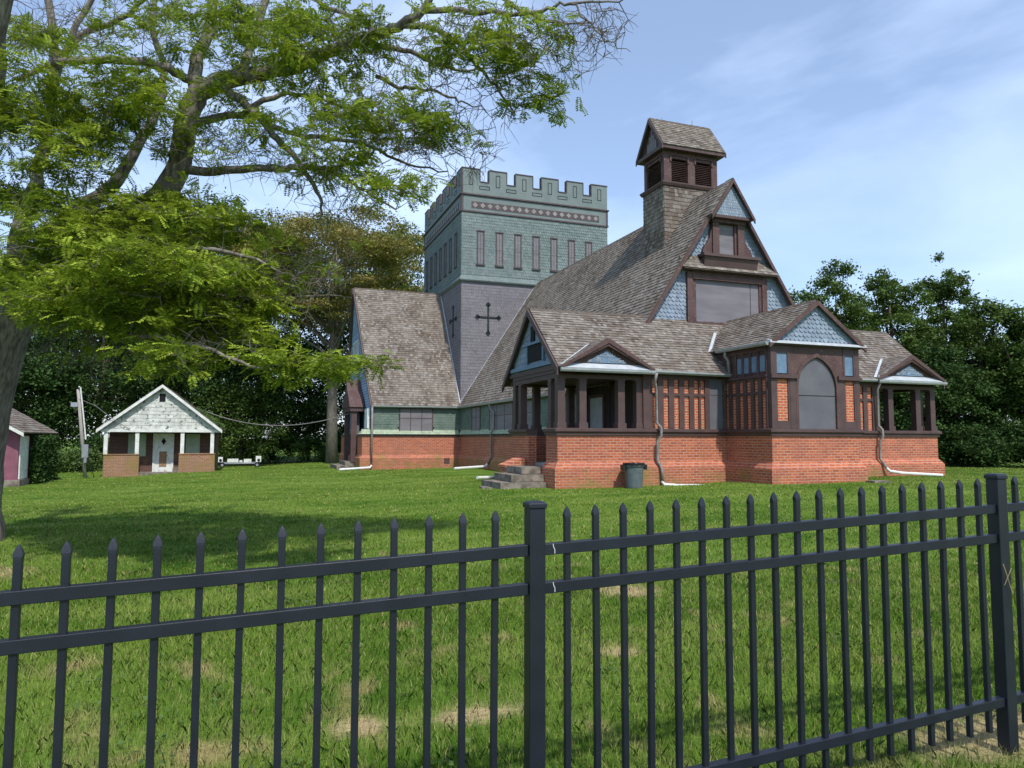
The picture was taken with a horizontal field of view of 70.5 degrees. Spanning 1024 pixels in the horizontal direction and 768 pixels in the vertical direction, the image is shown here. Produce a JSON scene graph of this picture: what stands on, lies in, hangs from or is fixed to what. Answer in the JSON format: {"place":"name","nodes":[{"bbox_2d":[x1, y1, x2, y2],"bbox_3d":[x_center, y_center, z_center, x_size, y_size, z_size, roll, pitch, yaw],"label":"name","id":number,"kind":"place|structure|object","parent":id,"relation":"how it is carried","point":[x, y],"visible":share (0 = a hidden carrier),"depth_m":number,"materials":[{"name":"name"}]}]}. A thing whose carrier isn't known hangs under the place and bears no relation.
{"place":"outdoors","nodes":[
{"label":"outdoors","id":0,"kind":"place"},
{"bbox_2d":[0,439,1023,767],"bbox_3d":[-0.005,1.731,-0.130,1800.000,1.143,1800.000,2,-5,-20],"label":"ground","id":1,"kind":"structure","parent":0,"point":[484,707],"depth_m":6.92,"materials":[{"name":"green plant"}]},
{"bbox_2d":[3,408,57,486],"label":"pink outbuilding","id":2,"kind":"structure","parent":1,"relation":"on","point":[22,429],"depth_m":29.57,"materials":[{"name":"wood"}]},
{"bbox_2d":[18,436,28,478],"bbox_3d":[-20.193,3.025,29.964,0.060,1.750,1.130,2,-5,-20],"label":"white door","id":3,"kind":"structure","parent":2,"relation":"in","point":[24,441],"depth_m":29.87,"materials":[{"name":"paint"}]},
{"bbox_2d":[28,434,63,483],"bbox_3d":[-20.652,3.328,32.314,0.713,2.226,3.792,2,-5,-20],"label":"ivy","id":4,"kind":"object","parent":2,"relation":"attached to","point":[44,447],"visible":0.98,"depth_m":31.59,"materials":[{"name":"green plant"}]},
{"bbox_2d":[12,328,114,448],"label":"maple tree","id":5,"kind":"object","parent":1,"relation":"on","point":[50,404],"visible":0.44,"depth_m":49.11,"materials":[{"name":"green plant"}]},
{"bbox_2d":[56,452,88,472],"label":"shrub","id":6,"kind":"object","parent":1,"relation":"on","point":[62,463],"visible":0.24,"depth_m":40.71,"materials":[{"name":"green plant"}]},
{"bbox_2d":[22,240,126,440],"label":"maple tree","id":7,"kind":"object","parent":1,"relation":"on","point":[85,371],"visible":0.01,"depth_m":60.05,"materials":[{"name":"green plant"}]},
{"bbox_2d":[56,442,102,472],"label":"shrub","id":8,"kind":"object","parent":1,"relation":"on","point":[95,460],"visible":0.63,"depth_m":41.26,"materials":[{"name":"green plant"}]},
{"bbox_2d":[71,386,93,477],"bbox_3d":[-21.277,2.587,35.971,1.187,4.938,0.390,3,-5,-29],"label":"utility pole","id":9,"kind":"object","parent":1,"relation":"on","point":[84,447],"visible":0.9,"depth_m":35.92,"materials":[{"name":"grey wood"}]},
{"bbox_2d":[80,399,134,434],"bbox_3d":[-20.499,1.707,36.781,2.679,1.823,0.107,4,-6,-42],"label":"service wire","id":10,"kind":"object","parent":9,"relation":"attached to","point":[108,415],"visible":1,"depth_m":36.74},
{"bbox_2d":[65,431,108,468],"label":"shrub","id":11,"kind":"object","parent":1,"relation":"on","point":[97,440],"visible":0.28,"depth_m":45.68,"materials":[{"name":"green plant"}]},
{"bbox_2d":[17,277,190,463],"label":"maple tree","id":12,"kind":"object","parent":1,"relation":"on","point":[116,394],"visible":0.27,"depth_m":51.68,"materials":[{"name":"green plant"}]},
{"bbox_2d":[69,331,223,423],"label":"maple tree","id":13,"kind":"object","parent":1,"relation":"on","point":[118,368],"depth_m":62.21,"materials":[{"name":"green plant"}]},
{"bbox_2d":[96,384,225,476],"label":"brick cottage","id":14,"kind":"structure","parent":1,"relation":"on","point":[173,431],"depth_m":38.31,"materials":[{"name":"wood"}]},
{"bbox_2d":[128,434,145,455],"bbox_3d":[-19.992,3.253,38.648,0.850,1.200,0.050,2,-5,-20],"label":"boarded window","id":15,"kind":"structure","parent":14,"relation":"in","point":[131,438],"depth_m":38.65,"materials":[{"name":"green wood"}]},
{"bbox_2d":[152,433,174,471],"bbox_3d":[-18.777,3.691,39.031,1.020,2.050,0.100,2,-5,-20],"label":"door","id":16,"kind":"structure","parent":14,"relation":"in","point":[163,443],"depth_m":39.01,"materials":[{"name":"white paint"}]},
{"bbox_2d":[185,434,199,452],"bbox_3d":[-17.430,3.330,39.574,0.700,1.200,0.050,2,-5,-20],"label":"boarded window","id":17,"kind":"structure","parent":14,"relation":"in","point":[192,440],"depth_m":39.56,"materials":[{"name":"green wood"}]},
{"bbox_2d":[197,406,224,428],"bbox_3d":[-16.557,1.864,39.893,1.462,1.267,2.752,2,-5,-20],"label":"roof creeper","id":18,"kind":"object","parent":14,"relation":"on","point":[218,423],"visible":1,"depth_m":39.06,"materials":[{"name":"green plant"}]},
{"bbox_2d":[83,212,276,422],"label":"maple tree","id":19,"kind":"object","parent":1,"relation":"on","point":[199,382],"visible":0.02,"depth_m":58.33,"materials":[{"name":"green plant"}]},
{"bbox_2d":[155,185,306,441],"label":"maple tree","id":20,"kind":"object","parent":1,"relation":"on","point":[229,200],"visible":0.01,"depth_m":65.18,"materials":[{"name":"green plant"}]},
{"bbox_2d":[218,434,259,461],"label":"shrub","id":21,"kind":"object","parent":1,"relation":"on","point":[246,454],"visible":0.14,"depth_m":60.05,"materials":[{"name":"green plant"}]},
{"bbox_2d":[218,456,260,466],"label":"utility trailer","id":22,"kind":"object","parent":1,"relation":"on","point":[235,461],"visible":0.89,"depth_m":53.16,"materials":[{"name":"grey metal"}]},
{"bbox_2d":[186,363,301,464],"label":"maple tree","id":23,"kind":"object","parent":1,"relation":"on","point":[240,431],"visible":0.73,"depth_m":57.66,"materials":[{"name":"green plant"}]},
{"bbox_2d":[166,219,347,443],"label":"maple tree","id":24,"kind":"object","parent":1,"relation":"on","point":[304,344],"visible":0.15,"depth_m":60.43,"materials":[{"name":"green plant"}]},
{"bbox_2d":[244,427,310,462],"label":"shrub","id":25,"kind":"object","parent":1,"relation":"on","point":[286,446],"visible":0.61,"depth_m":60.78,"materials":[{"name":"green plant"}]},
{"bbox_2d":[246,340,347,457],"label":"maple tree","id":26,"kind":"object","parent":1,"relation":"on","point":[339,398],"visible":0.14,"depth_m":65.00,"materials":[{"name":"green plant"}]},
{"bbox_2d":[287,432,340,462],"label":"shrub","id":27,"kind":"object","parent":1,"relation":"on","point":[306,444],"visible":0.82,"depth_m":60.14,"materials":[{"name":"green plant"}]},
{"bbox_2d":[213,201,424,463],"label":"locust tree","id":28,"kind":"object","parent":1,"relation":"on","point":[386,257],"visible":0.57,"depth_m":54.63,"materials":[{"name":"green plant"}]},
{"bbox_2d":[0,0,638,541],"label":"honey locust tree","id":29,"kind":"object","parent":1,"relation":"on","point":[92,264],"visible":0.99,"depth_m":8.82,"materials":[{"name":"green plant"}]},
{"bbox_2d":[337,425,343,461],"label":"shrub","id":30,"kind":"object","parent":1,"relation":"on","point":[339,433],"visible":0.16,"depth_m":61.03,"materials":[{"name":"green plant"}]},
{"bbox_2d":[303,211,423,429],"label":"maple tree","id":31,"kind":"object","parent":1,"relation":"on","point":[344,343],"visible":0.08,"depth_m":65.06,"materials":[{"name":"green plant"}]},
{"bbox_2d":[0,473,1023,767],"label":"metal fence","id":32,"kind":"object","parent":1,"relation":"on","point":[534,587],"visible":0.99,"depth_m":2.82,"materials":[{"name":"black metal"}]},
{"bbox_2d":[1003,564,1012,592],"bbox_3d":[2.402,0.943,3.507,0.052,0.141,0.014,2,-5,-20],"label":"dry straw","id":33,"kind":"object","parent":32,"relation":"attached to","point":[1007,578],"visible":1,"depth_m":3.51,"materials":[{"name":"beige plant"}]},
{"bbox_2d":[49,561,1017,767],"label":"weeds","id":34,"kind":"object","parent":1,"relation":"on","point":[255,749],"visible":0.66,"depth_m":4.05,"materials":[{"name":"green plant"}]},
{"bbox_2d":[620,462,646,488],"bbox_3d":[3.300,2.476,19.628,0.642,0.693,0.616,-2,-5,23],"label":"trash can","id":35,"kind":"object","parent":1,"relation":"on","point":[633,472],"visible":0.96,"depth_m":19.42,"materials":[{"name":"grey plastic"}]},
{"bbox_2d":[330,118,947,488],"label":"church","id":36,"kind":"structure","parent":1,"relation":"on","point":[545,334],"depth_m":23.96,"materials":[{"name":"red brick"}]},
{"bbox_2d":[208,412,349,425],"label":"overhead wire","id":37,"kind":"object","parent":36,"relation":"attached to","point":[280,425],"visible":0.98,"depth_m":40.99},
{"bbox_2d":[399,408,432,433],"bbox_3d":[-4.928,1.913,37.267,1.760,1.350,0.055,2,-5,-20],"label":"boarded window","id":38,"kind":"structure","parent":36,"relation":"in","point":[410,419],"depth_m":37.26,"materials":[{"name":"paint"}]},
{"bbox_2d":[471,406,480,430],"bbox_3d":[-1.754,1.780,35.389,0.055,1.350,1.400,2,-5,-20],"label":"boarded window","id":39,"kind":"structure","parent":36,"relation":"in","point":[475,411],"depth_m":35.35,"materials":[{"name":"paint"}]},
{"bbox_2d":[489,402,512,429],"bbox_3d":[-0.493,1.523,31.920,0.055,1.350,3.200,2,-5,-20],"label":"boarded window","id":40,"kind":"structure","parent":36,"relation":"in","point":[503,411],"depth_m":31.72,"materials":[{"name":"paint"}]},
{"bbox_2d":[527,399,531,428],"bbox_3d":[0.564,1.307,29.013,0.055,1.350,1.600,2,-5,-20],"label":"boarded window","id":41,"kind":"structure","parent":36,"relation":"in","point":[529,402],"depth_m":28.64,"materials":[{"name":"paint"}]},
{"bbox_2d":[588,394,605,427],"bbox_3d":[2.688,1.378,23.018,0.070,2.080,1.120,2,-5,-20],"label":"porch door","id":42,"kind":"structure","parent":36,"relation":"in","point":[596,403],"depth_m":23.00,"materials":[{"name":"wood"}]},
{"bbox_2d":[709,379,726,428],"bbox_3d":[6.054,0.582,21.320,0.580,1.488,0.070,2,-5,-20],"label":"boarded window","id":43,"kind":"structure","parent":36,"relation":"in","point":[718,389],"depth_m":21.33,"materials":[{"name":"grey wood"}]},
{"bbox_2d":[788,285,804,302],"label":"maple tree","id":44,"kind":"object","parent":1,"relation":"on","point":[794,293],"visible":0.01,"depth_m":46.44,"materials":[{"name":"green plant"}]},
{"bbox_2d":[794,256,880,330],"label":"maple tree","id":45,"kind":"object","parent":1,"relation":"on","point":[855,311],"visible":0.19,"depth_m":42.14,"materials":[{"name":"green plant"}]},
{"bbox_2d":[866,480,890,482],"bbox_3d":[10.084,2.738,19.953,0.570,0.150,0.320,2,-5,-20],"label":"paving stone","id":46,"kind":"object","parent":1,"relation":"on","point":[878,481],"visible":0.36,"depth_m":19.85,"materials":[{"name":"concrete"}]},
{"bbox_2d":[856,266,959,420],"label":"maple tree","id":47,"kind":"object","parent":1,"relation":"on","point":[897,312],"visible":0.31,"depth_m":42.63,"materials":[{"name":"green plant"}]},
{"bbox_2d":[879,385,950,460],"bbox_3d":[19.355,1.463,38.160,6.228,6.341,6.274,-1,-4,11],"label":"maple tree","id":48,"kind":"object","parent":1,"relation":"on","point":[901,421],"visible":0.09,"depth_m":36.42,"materials":[{"name":"green plant"}]},
{"bbox_2d":[905,251,989,440],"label":"maple tree","id":49,"kind":"object","parent":1,"relation":"on","point":[942,291],"visible":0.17,"depth_m":45.06,"materials":[{"name":"green plant"}]},
{"bbox_2d":[893,338,1013,462],"bbox_3d":[23.038,1.174,40.213,6.994,7.363,7.266,2,-5,-20],"label":"maple tree","id":50,"kind":"object","parent":1,"relation":"on","point":[942,363],"visible":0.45,"depth_m":38.55,"materials":[{"name":"green plant"}]},
{"bbox_2d":[938,290,1023,466],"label":"maple tree","id":51,"kind":"object","parent":1,"relation":"on","point":[954,331],"visible":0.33,"depth_m":40.90,"materials":[{"name":"green plant"}]},
{"bbox_2d":[938,420,1023,467],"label":"shrub","id":52,"kind":"object","parent":1,"relation":"on","point":[979,454],"visible":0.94,"depth_m":36.74,"materials":[{"name":"green plant"}]},
{"bbox_2d":[967,300,1023,462],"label":"maple tree","id":53,"kind":"object","parent":1,"relation":"on","point":[1017,391],"visible":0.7,"depth_m":39.15,"materials":[{"name":"green plant"}]},
{"bbox_2d":[982,416,1023,467],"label":"shrub","id":54,"kind":"object","parent":1,"relation":"on","point":[1014,428],"visible":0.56,"depth_m":36.66,"materials":[{"name":"green plant"}]},
{"bbox_2d":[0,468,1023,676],"bbox_3d":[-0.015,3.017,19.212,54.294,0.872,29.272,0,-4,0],"label":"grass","id":55,"kind":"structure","parent":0,"point":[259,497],"depth_m":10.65,"materials":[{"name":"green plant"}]},
{"bbox_2d":[0,0,1023,438],"label":"sky","id":56,"kind":"structure","parent":0,"point":[876,134],"materials":[{"name":"blue"}]},
{"bbox_2d":[49,461,1023,481],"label":"grass","id":57,"kind":"structure","parent":0,"point":[328,466],"depth_m":36.67,"materials":[{"name":"green plant"}]}
]}

